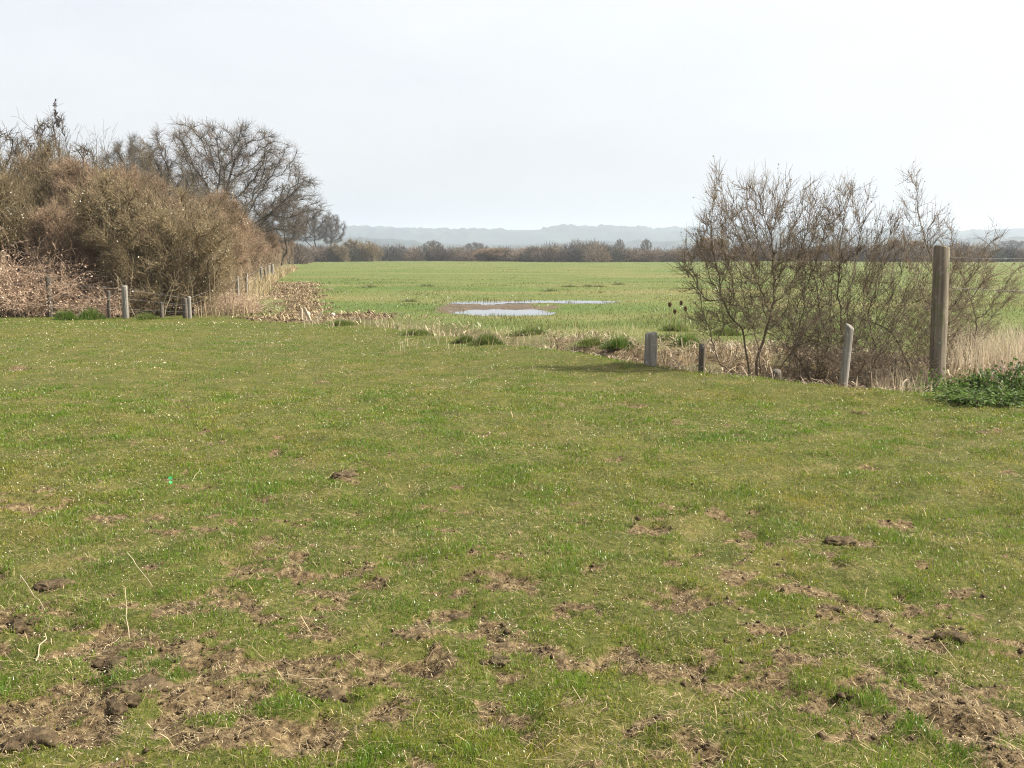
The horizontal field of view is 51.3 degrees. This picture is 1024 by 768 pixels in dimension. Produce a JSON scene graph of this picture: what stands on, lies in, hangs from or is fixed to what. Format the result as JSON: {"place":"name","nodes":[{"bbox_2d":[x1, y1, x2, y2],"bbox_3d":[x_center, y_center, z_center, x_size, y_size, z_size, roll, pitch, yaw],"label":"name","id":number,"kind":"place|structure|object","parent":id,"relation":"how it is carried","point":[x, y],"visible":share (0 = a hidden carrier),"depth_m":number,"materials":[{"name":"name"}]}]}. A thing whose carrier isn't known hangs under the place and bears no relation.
{"place":"outdoors","nodes":[
{"label":"outdoors","id":0,"kind":"place"},
{"bbox_2d":[0,257,1023,767],"bbox_3d":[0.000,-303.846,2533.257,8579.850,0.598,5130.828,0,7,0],"label":"ground","id":1,"kind":"structure","parent":0,"point":[728,613],"depth_m":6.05,"materials":[{"name":"plant"}]},
{"bbox_2d":[0,127,26,174],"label":"bare sapling","id":2,"kind":"object","parent":1,"relation":"on","point":[11,140],"visible":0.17,"depth_m":38.73,"materials":[{"name":"plant"}]},
{"bbox_2d":[0,121,30,190],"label":"hedge shrub","id":3,"kind":"object","parent":1,"relation":"on","point":[11,172],"visible":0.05,"depth_m":33.18,"materials":[{"name":"brown plant"}]},
{"bbox_2d":[4,133,37,174],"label":"bare sapling","id":4,"kind":"object","parent":1,"relation":"on","point":[31,145],"visible":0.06,"depth_m":40.62,"materials":[{"name":"plant"}]},
{"bbox_2d":[0,242,44,315],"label":"dead bramble","id":5,"kind":"object","parent":1,"relation":"on","point":[20,276],"visible":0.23,"depth_m":29.45,"materials":[{"name":"plant"}]},
{"bbox_2d":[6,616,44,636],"bbox_3d":[-2.153,1.081,4.721,0.165,0.075,0.232,-3,8,-24],"label":"earth clod","id":6,"kind":"object","parent":1,"relation":"on","point":[20,623],"visible":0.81,"depth_m":4.72,"materials":[{"name":"soil"}]},
{"bbox_2d":[0,726,60,755],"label":"earth clod","id":7,"kind":"object","parent":1,"relation":"on","point":[31,734],"visible":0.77,"depth_m":3.50,"materials":[{"name":"soil"}]},
{"bbox_2d":[17,115,57,171],"bbox_3d":[-17.165,-6.091,39.188,1.931,7.520,1.902,2,7,15],"label":"bare sapling","id":8,"kind":"object","parent":1,"relation":"on","point":[39,125],"visible":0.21,"depth_m":38.94,"materials":[{"name":"plant"}]},
{"bbox_2d":[0,146,87,282],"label":"hedge shrub","id":9,"kind":"object","parent":1,"relation":"on","point":[12,226],"visible":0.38,"depth_m":30.56,"materials":[{"name":"brown plant"}]},
{"bbox_2d":[0,99,92,272],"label":"hedge shrub","id":10,"kind":"object","parent":1,"relation":"on","point":[42,187],"visible":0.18,"depth_m":33.36,"materials":[{"name":"brown plant"}]},
{"bbox_2d":[0,223,96,317],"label":"dead bramble","id":11,"kind":"object","parent":1,"relation":"on","point":[5,280],"visible":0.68,"depth_m":28.96,"materials":[{"name":"plant"}]},
{"bbox_2d":[33,577,75,591],"bbox_3d":[-2.297,1.017,5.364,0.217,0.070,0.123,-5,8,-34],"label":"earth clod","id":12,"kind":"object","parent":1,"relation":"on","point":[41,585],"visible":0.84,"depth_m":5.33,"materials":[{"name":"soil"}]},
{"bbox_2d":[46,99,70,163],"bbox_3d":[-16.614,-6.489,39.845,1.345,8.163,1.365,4,8,31],"label":"bare sapling","id":13,"kind":"object","parent":1,"relation":"on","point":[58,121],"visible":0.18,"depth_m":39.41,"materials":[{"name":"plant"}]},
{"bbox_2d":[0,232,120,316],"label":"dead bramble","id":14,"kind":"object","parent":1,"relation":"on","point":[73,284],"visible":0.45,"depth_m":29.33,"materials":[{"name":"plant"}]},
{"bbox_2d":[53,307,81,319],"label":"grass tussock","id":15,"kind":"object","parent":1,"relation":"on","point":[66,315],"depth_m":27.59,"materials":[{"name":"plant"}]},
{"bbox_2d":[7,119,137,254],"bbox_3d":[-14.505,-5.304,35.219,3.697,6.816,3.944,5,8,35],"label":"hedge shrub","id":16,"kind":"object","parent":1,"relation":"on","point":[36,163],"visible":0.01,"depth_m":34.42,"materials":[{"name":"brown plant"}]},
{"bbox_2d":[19,169,137,314],"bbox_3d":[-12.664,-3.924,31.211,3.744,4.749,3.510,-2,7,-13],"label":"hedge shrub","id":17,"kind":"object","parent":1,"relation":"on","point":[55,221],"visible":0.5,"depth_m":30.52,"materials":[{"name":"brown plant"}]},
{"bbox_2d":[6,268,169,316],"bbox_3d":[-11.921,-2.520,30.024,4.767,1.520,4.162,-4,8,-33],"label":"dead bramble","id":18,"kind":"object","parent":1,"relation":"on","point":[114,307],"visible":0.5,"depth_m":29.28,"materials":[{"name":"plant"}]},
{"bbox_2d":[67,142,109,174],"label":"bare sapling","id":19,"kind":"object","parent":1,"relation":"on","point":[82,149],"visible":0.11,"depth_m":40.01,"materials":[{"name":"plant"}]},
{"bbox_2d":[78,305,107,319],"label":"grass tussock","id":20,"kind":"object","parent":1,"relation":"on","point":[90,314],"depth_m":28.22,"materials":[{"name":"plant"}]},
{"bbox_2d":[43,126,152,309],"bbox_3d":[-12.592,-4.773,33.038,3.431,6.476,3.047,3,8,26],"label":"hedge shrub","id":21,"kind":"object","parent":1,"relation":"on","point":[65,169],"visible":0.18,"depth_m":32.42,"materials":[{"name":"brown plant"}]},
{"bbox_2d":[90,655,127,671],"bbox_3d":[-1.627,1.142,4.300,0.219,0.071,0.156,-5,8,-34],"label":"earth clod","id":22,"kind":"object","parent":1,"relation":"on","point":[101,663],"visible":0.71,"depth_m":4.29,"materials":[{"name":"soil"}]},
{"bbox_2d":[105,693,141,723],"bbox_3d":[-1.408,1.177,3.865,0.147,0.067,0.206,-5,8,-36],"label":"earth clod","id":23,"kind":"object","parent":1,"relation":"on","point":[116,708],"visible":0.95,"depth_m":3.85,"materials":[{"name":"soil"}]},
{"bbox_2d":[94,131,160,177],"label":"bare tree","id":24,"kind":"object","parent":1,"relation":"on","point":[117,147],"visible":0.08,"depth_m":114.95,"materials":[{"name":"plant"}]},
{"bbox_2d":[73,138,189,298],"bbox_3d":[-13.421,-5.432,37.985,3.969,6.579,4.469,6,9,39],"label":"hedge shrub","id":25,"kind":"object","parent":1,"relation":"on","point":[158,185],"visible":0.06,"depth_m":38.38,"materials":[{"name":"brown plant"}]},
{"bbox_2d":[0,264,273,318],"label":"post and wire fence","id":26,"kind":"object","parent":1,"relation":"on","point":[187,312],"visible":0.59,"depth_m":28.78,"materials":[{"name":"weathered wood"},{"name":"steel"}]},
{"bbox_2d":[97,143,179,201],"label":"hedge shrub","id":27,"kind":"object","parent":1,"relation":"on","point":[130,169],"depth_m":47.03,"materials":[{"name":"brown plant"}]},
{"bbox_2d":[104,674,177,695],"bbox_3d":[-1.409,1.168,4.058,0.272,0.088,0.154,-3,7,-22],"label":"earth clod","id":28,"kind":"object","parent":1,"relation":"on","point":[152,680],"visible":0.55,"depth_m":4.03,"materials":[{"name":"soil"}]},
{"bbox_2d":[133,311,159,319],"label":"grass tussock","id":29,"kind":"object","parent":1,"relation":"on","point":[141,316],"depth_m":28.20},
{"bbox_2d":[60,128,253,317],"bbox_3d":[-9.861,-4.276,30.782,5.066,6.162,4.275,0,7,-1],"label":"hedge shrub","id":30,"kind":"object","parent":1,"relation":"on","point":[154,270],"visible":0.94,"depth_m":30.04,"materials":[{"name":"brown plant"}]},
{"bbox_2d":[146,161,207,198],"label":"bare tree","id":31,"kind":"object","parent":1,"relation":"on","point":[177,178],"visible":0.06,"depth_m":97.84,"materials":[{"name":"plant"}]},
{"bbox_2d":[167,166,257,287],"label":"hedge shrub","id":32,"kind":"object","parent":1,"relation":"on","point":[240,217],"visible":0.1,"depth_m":45.59,"materials":[{"name":"brown plant"}]},
{"bbox_2d":[169,186,259,299],"bbox_3d":[-10.361,-4.511,36.613,2.692,4.716,3.032,4,8,32],"label":"hedge shrub","id":33,"kind":"object","parent":1,"relation":"on","point":[242,260],"visible":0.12,"depth_m":36.85,"materials":[{"name":"brown plant"}]},
{"bbox_2d":[141,287,292,315],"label":"dead bramble","id":34,"kind":"object","parent":1,"relation":"on","point":[250,308],"visible":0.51,"depth_m":31.05,"materials":[{"name":"plant"}]},
{"bbox_2d":[171,181,269,282],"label":"hedge shrub","id":35,"kind":"object","parent":1,"relation":"on","point":[249,243],"visible":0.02,"depth_m":53.01,"materials":[{"name":"brown plant"}]},
{"bbox_2d":[190,187,252,222],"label":"bare tree","id":36,"kind":"object","parent":1,"relation":"on","point":[205,190],"visible":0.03,"depth_m":76.94,"materials":[{"name":"plant"}]},
{"bbox_2d":[117,114,331,239],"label":"oak tree","id":37,"kind":"object","parent":1,"relation":"on","point":[221,178],"visible":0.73,"depth_m":83.48,"materials":[{"name":"brown plant"}]},
{"bbox_2d":[226,193,274,278],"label":"hedge shrub","id":38,"kind":"object","parent":1,"relation":"on","point":[259,247],"visible":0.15,"depth_m":59.38,"materials":[{"name":"brown plant"}]},
{"bbox_2d":[248,211,272,273],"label":"hedge shrub","id":39,"kind":"object","parent":1,"relation":"on","point":[267,254],"visible":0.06,"depth_m":76.35,"materials":[{"name":"brown plant"}]},
{"bbox_2d":[258,218,281,269],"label":"hedge shrub","id":40,"kind":"object","parent":1,"relation":"on","point":[272,240],"visible":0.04,"depth_m":85.95,"materials":[{"name":"brown plant"}]},
{"bbox_2d":[265,228,283,267],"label":"hedge shrub","id":41,"kind":"object","parent":1,"relation":"on","point":[278,259],"visible":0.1,"depth_m":127.05,"materials":[{"name":"brown plant"}]},
{"bbox_2d":[250,198,311,265],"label":"bare tree","id":42,"kind":"object","parent":1,"relation":"on","point":[289,237],"visible":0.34,"depth_m":135.95,"materials":[{"name":"plant"}]},
{"bbox_2d":[278,233,290,264],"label":"hedge shrub","id":43,"kind":"object","parent":1,"relation":"on","point":[286,256],"visible":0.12,"depth_m":166.60,"materials":[{"name":"brown plant"}]},
{"bbox_2d":[282,234,294,264],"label":"hedge shrub","id":44,"kind":"object","parent":1,"relation":"on","point":[290,256],"visible":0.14,"depth_m":193.14,"materials":[{"name":"brown plant"}]},
{"bbox_2d":[285,203,333,245],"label":"bare tree","id":45,"kind":"object","parent":1,"relation":"on","point":[314,231],"visible":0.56,"depth_m":285.88,"materials":[{"name":"plant"}]},
{"bbox_2d":[306,683,349,702],"bbox_3d":[-0.686,1.181,4.025,0.179,0.059,0.161,5,9,38],"label":"earth clod","id":46,"kind":"object","parent":1,"relation":"on","point":[337,693],"visible":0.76,"depth_m":4.00,"materials":[{"name":"soil"}]},
{"bbox_2d":[232,280,428,322],"bbox_3d":[-9.407,-3.953,46.334,5.426,0.357,40.025,-2,7,-15],"label":"dead stubble","id":47,"kind":"object","parent":1,"relation":"on","point":[290,309],"visible":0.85,"depth_m":35.33,"materials":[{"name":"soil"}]},
{"bbox_2d":[317,211,347,244],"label":"bare tree","id":48,"kind":"object","parent":1,"relation":"on","point":[333,232],"visible":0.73,"depth_m":306.53,"materials":[{"name":"plant"}]},
{"bbox_2d":[327,241,350,261],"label":"bush","id":49,"kind":"object","parent":1,"relation":"on","point":[342,254],"visible":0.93,"depth_m":271.09,"materials":[{"name":"brown plant"}]},
{"bbox_2d":[322,317,356,325],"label":"grass tussock","id":50,"kind":"object","parent":1,"relation":"on","point":[343,323],"depth_m":25.59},
{"bbox_2d":[331,471,358,478],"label":"earth clod","id":51,"kind":"object","parent":1,"relation":"on","point":[335,475],"visible":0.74,"depth_m":7.99,"materials":[{"name":"soil"}]},
{"bbox_2d":[341,237,384,261],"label":"bush","id":52,"kind":"object","parent":1,"relation":"on","point":[373,251],"visible":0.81,"depth_m":281.93,"materials":[{"name":"brown plant"}]},
{"bbox_2d":[392,328,433,335],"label":"grass tussock","id":53,"kind":"object","parent":1,"relation":"on","point":[420,332],"depth_m":22.73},
{"bbox_2d":[422,239,442,249],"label":"tree","id":54,"kind":"object","parent":1,"relation":"on","point":[430,243],"visible":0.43,"depth_m":415.55,"materials":[{"name":"plant"}]},
{"bbox_2d":[442,613,468,621],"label":"earth clod","id":55,"kind":"object","parent":1,"relation":"on","point":[454,616],"visible":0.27,"depth_m":4.89,"materials":[{"name":"soil"}]},
{"bbox_2d":[450,334,476,342],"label":"grass tussock","id":56,"kind":"object","parent":1,"relation":"on","point":[462,339],"depth_m":20.18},
{"bbox_2d":[462,242,489,250],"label":"tree","id":57,"kind":"object","parent":1,"relation":"on","point":[476,246],"visible":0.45,"depth_m":474.61,"materials":[{"name":"plant"}]},
{"bbox_2d":[449,301,504,304],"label":"puddle","id":58,"kind":"object","parent":1,"relation":"on","point":[482,302],"visible":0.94,"depth_m":39.42,"materials":[{"name":"grey liquid"}]},
{"bbox_2d":[467,331,505,345],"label":"grass tussock","id":59,"kind":"object","parent":1,"relation":"on","point":[485,340],"depth_m":19.50,"materials":[{"name":"plant"}]},
{"bbox_2d":[472,245,513,261],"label":"bush","id":60,"kind":"object","parent":1,"relation":"on","point":[485,254],"visible":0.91,"depth_m":285.20,"materials":[{"name":"brown plant"}]},
{"bbox_2d":[479,654,512,665],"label":"earth clod","id":61,"kind":"object","parent":1,"relation":"on","point":[498,658],"visible":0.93,"depth_m":4.29,"materials":[{"name":"soil"}]},
{"bbox_2d":[449,309,555,315],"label":"puddle","id":62,"kind":"object","parent":1,"relation":"on","point":[500,312],"visible":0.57,"depth_m":32.58,"materials":[{"name":"grey liquid"}]},
{"bbox_2d":[0,317,1023,767],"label":"straw litter","id":63,"kind":"object","parent":1,"relation":"on","point":[162,733],"visible":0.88,"depth_m":4.51,"materials":[{"name":"plant"}]},
{"bbox_2d":[0,379,1023,767],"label":"soil crumbs","id":64,"kind":"object","parent":1,"relation":"on","point":[658,715],"visible":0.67,"depth_m":4.23,"materials":[{"name":"soil"}]},
{"bbox_2d":[504,324,548,335],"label":"grass tussock","id":65,"kind":"object","parent":1,"relation":"on","point":[524,332],"depth_m":23.40,"materials":[{"name":"plant"}]},
{"bbox_2d":[498,300,619,303],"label":"puddle","id":66,"kind":"object","parent":1,"relation":"on","point":[570,301],"visible":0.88,"depth_m":40.20,"materials":[{"name":"grey liquid"}]},
{"bbox_2d":[575,336,606,346],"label":"grass tussock","id":67,"kind":"object","parent":1,"relation":"on","point":[589,342],"depth_m":20.49,"materials":[{"name":"plant"}]},
{"bbox_2d":[598,331,636,349],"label":"grass tussock","id":68,"kind":"object","parent":1,"relation":"on","point":[619,343],"depth_m":19.50,"materials":[{"name":"plant"}]},
{"bbox_2d":[615,238,624,248],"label":"tree","id":69,"kind":"object","parent":1,"relation":"on","point":[618,245],"visible":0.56,"depth_m":396.17,"materials":[{"name":"plant"}]},
{"bbox_2d":[227,261,1023,381],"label":"field grass","id":70,"kind":"structure","parent":1,"relation":"on","point":[1014,305],"depth_m":36.37,"materials":[{"name":"plant"}]},
{"bbox_2d":[640,238,651,251],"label":"tree","id":71,"kind":"object","parent":1,"relation":"on","point":[646,244],"visible":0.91,"depth_m":376.60,"materials":[{"name":"plant"}]},
{"bbox_2d":[271,314,1023,391],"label":"dead stems","id":72,"kind":"object","parent":1,"relation":"on","point":[747,347],"visible":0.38,"depth_m":18.02,"materials":[{"name":"plant"}]},
{"bbox_2d":[644,332,656,365],"bbox_3d":[2.003,-0.313,15.477,0.199,0.878,0.198,0,7,0],"label":"post stump","id":73,"kind":"object","parent":1,"relation":"on","point":[650,353],"visible":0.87,"depth_m":15.38,"materials":[{"name":"wood"}]},
{"bbox_2d":[287,238,1023,263],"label":"hedge","id":74,"kind":"object","parent":1,"relation":"on","point":[587,252],"visible":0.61,"depth_m":268.94,"materials":[{"name":"plant"}]},
{"bbox_2d":[657,331,678,341],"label":"grass tussock","id":75,"kind":"object","parent":1,"relation":"on","point":[665,334],"depth_m":21.22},
{"bbox_2d":[655,320,691,331],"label":"grass tussock","id":76,"kind":"object","parent":1,"relation":"on","point":[675,327],"depth_m":24.03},
{"bbox_2d":[670,330,702,346],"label":"grass tussock","id":77,"kind":"object","parent":1,"relation":"on","point":[687,338],"depth_m":19.52,"materials":[{"name":"plant"}]},
{"bbox_2d":[698,343,703,372],"bbox_3d":[2.677,-0.157,15.090,0.082,0.835,0.087,0,7,0],"label":"split post","id":78,"kind":"object","parent":1,"relation":"on","point":[701,354],"visible":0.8,"depth_m":15.03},
{"bbox_2d":[694,237,729,261],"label":"bush","id":79,"kind":"object","parent":1,"relation":"on","point":[697,258],"visible":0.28,"depth_m":266.02,"materials":[{"name":"brown plant"}]},
{"bbox_2d":[711,323,745,336],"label":"grass tussock","id":80,"kind":"object","parent":1,"relation":"on","point":[728,332],"depth_m":22.33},
{"bbox_2d":[666,156,849,379],"bbox_3d":[3.503,-1.419,15.291,2.687,3.632,1.539,0,7,0],"label":"bare hawthorn","id":81,"kind":"object","parent":1,"relation":"on","point":[751,259],"visible":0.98,"depth_m":15.16,"materials":[{"name":"brown plant"}]},
{"bbox_2d":[771,369,780,380],"bbox_3d":[3.639,0.107,14.716,0.142,0.630,0.152,0,7,0],"label":"stump","id":82,"kind":"object","parent":1,"relation":"on","point":[777,372],"visible":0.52,"depth_m":14.64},
{"bbox_2d":[742,264,879,379],"bbox_3d":[4.618,-0.941,16.493,2.126,2.046,1.370,3,8,25],"label":"bare hawthorn","id":83,"kind":"object","parent":1,"relation":"on","point":[810,304],"visible":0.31,"depth_m":16.34,"materials":[{"name":"brown plant"}]},
{"bbox_2d":[819,603,843,614],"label":"earth clod","id":84,"kind":"object","parent":1,"relation":"on","point":[832,608],"visible":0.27,"depth_m":4.85,"materials":[{"name":"soil"}]},
{"bbox_2d":[824,535,857,545],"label":"earth clod","id":85,"kind":"object","parent":1,"relation":"on","point":[849,540],"visible":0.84,"depth_m":6.04,"materials":[{"name":"soil"}]},
{"bbox_2d":[839,323,853,386],"bbox_3d":[4.354,-0.141,13.985,0.196,1.308,0.114,0,7,0],"label":"leaning post","id":86,"kind":"object","parent":1,"relation":"on","point":[846,354],"visible":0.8,"depth_m":13.92,"materials":[{"name":"wood"}]},
{"bbox_2d":[836,683,861,699],"bbox_3d":[1.240,1.152,3.967,0.162,0.054,0.146,-1,7,-7],"label":"earth clod","id":87,"kind":"object","parent":1,"relation":"on","point":[840,694],"visible":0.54,"depth_m":3.93,"materials":[{"name":"soil"}]},
{"bbox_2d":[781,166,918,386],"bbox_3d":[4.843,-1.310,15.558,1.722,3.646,1.540,-5,8,-34],"label":"bare hawthorn","id":88,"kind":"object","parent":1,"relation":"on","point":[848,259],"visible":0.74,"depth_m":15.44,"materials":[{"name":"brown plant"}]},
{"bbox_2d":[819,312,952,388],"bbox_3d":[5.048,-0.311,14.652,2.008,1.386,1.096,-3,8,-26],"label":"clump","id":89,"kind":"object","parent":1,"relation":"on","point":[902,369],"visible":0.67,"depth_m":14.62,"materials":[{"name":"brown plant"}]},
{"bbox_2d":[885,235,924,253],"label":"bush","id":90,"kind":"object","parent":1,"relation":"on","point":[918,241],"visible":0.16,"depth_m":271.04,"materials":[{"name":"brown plant"}]},
{"bbox_2d":[841,161,1014,379],"bbox_3d":[6.167,-1.570,15.783,2.362,3.531,1.370,0,7,0],"label":"bare hawthorn","id":91,"kind":"object","parent":1,"relation":"on","point":[911,266],"visible":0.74,"depth_m":15.77,"materials":[{"name":"brown plant"}]},
{"bbox_2d":[904,367,969,391],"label":"bramble clump","id":92,"kind":"object","parent":1,"relation":"on","point":[930,379],"visible":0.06,"depth_m":14.32,"materials":[{"name":"green plant"}]},
{"bbox_2d":[928,245,949,385],"bbox_3d":[5.972,-0.706,14.925,0.242,2.449,0.249,0,7,0],"label":"gatepost","id":93,"kind":"object","parent":1,"relation":"on","point":[939,307],"visible":0.8,"depth_m":14.81,"materials":[{"name":"wood"}]},
{"bbox_2d":[952,257,1023,259],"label":"barbed wire","id":94,"kind":"object","parent":93,"relation":"attached to","point":[992,258],"visible":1,"depth_m":14.40,"materials":[{"name":"metal"}]},
{"bbox_2d":[923,631,968,645],"bbox_3d":[1.867,1.092,4.543,0.206,0.067,0.147,-1,7,-11],"label":"earth clod","id":95,"kind":"object","parent":1,"relation":"on","point":[962,638],"visible":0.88,"depth_m":4.55,"materials":[{"name":"soil"}]},
{"bbox_2d":[887,213,1023,361],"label":"bare hawthorn","id":96,"kind":"object","parent":1,"relation":"on","point":[992,304],"visible":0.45,"depth_m":17.09,"materials":[{"name":"brown plant"}]},
{"bbox_2d":[923,374,994,393],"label":"bramble clump","id":97,"kind":"object","parent":1,"relation":"on","point":[949,384],"visible":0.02,"depth_m":13.67,"materials":[{"name":"green plant"}]},
{"bbox_2d":[924,382,1023,407],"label":"bramble clump","id":98,"kind":"object","parent":1,"relation":"on","point":[1004,395],"visible":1,"depth_m":11.87,"materials":[{"name":"green plant"}]},
{"bbox_2d":[956,356,1023,394],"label":"bramble clump","id":99,"kind":"object","parent":1,"relation":"on","point":[1016,382],"visible":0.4,"depth_m":12.62,"materials":[{"name":"green plant"}]},
{"bbox_2d":[990,239,1023,250],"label":"tree","id":100,"kind":"object","parent":1,"relation":"on","point":[1010,243],"visible":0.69,"depth_m":592.78,"materials":[{"name":"plant"}]},
{"bbox_3d":[8.598,-0.200,12.666,0.162,2.179,0.145,0,7,0],"label":"fence post","id":101,"kind":"object","parent":1,"relation":"on","visible":0},
{"bbox_2d":[955,287,1023,291],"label":"barbed wire","id":102,"kind":"object","parent":101,"relation":"attached to","point":[983,289],"visible":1,"depth_m":14.41,"materials":[{"name":"metal"}]},
{"bbox_2d":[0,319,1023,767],"bbox_3d":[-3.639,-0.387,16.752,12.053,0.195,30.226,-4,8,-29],"label":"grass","id":103,"kind":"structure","parent":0,"point":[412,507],"depth_m":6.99,"materials":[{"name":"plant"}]},
{"bbox_2d":[0,0,1023,230],"label":"sky","id":104,"kind":"structure","parent":0,"point":[451,114],"materials":[{"name":"white"}]},
{"bbox_2d":[191,264,1023,392],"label":"dry grass","id":105,"kind":"structure","parent":0,"point":[268,283],"depth_m":17.82,"materials":[{"name":"plant"}]},
{"bbox_2d":[274,224,1023,244],"bbox_3d":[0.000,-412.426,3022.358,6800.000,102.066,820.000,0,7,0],"label":"hills","id":106,"kind":"structure","parent":0,"point":[562,233],"depth_m":2851.51,"materials":[{"name":"grey"}]},
{"bbox_2d":[281,236,1023,252],"bbox_3d":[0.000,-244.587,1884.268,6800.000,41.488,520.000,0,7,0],"label":"hills","id":107,"kind":"structure","parent":0,"point":[632,244],"depth_m":1838.10,"materials":[{"name":"grey"}]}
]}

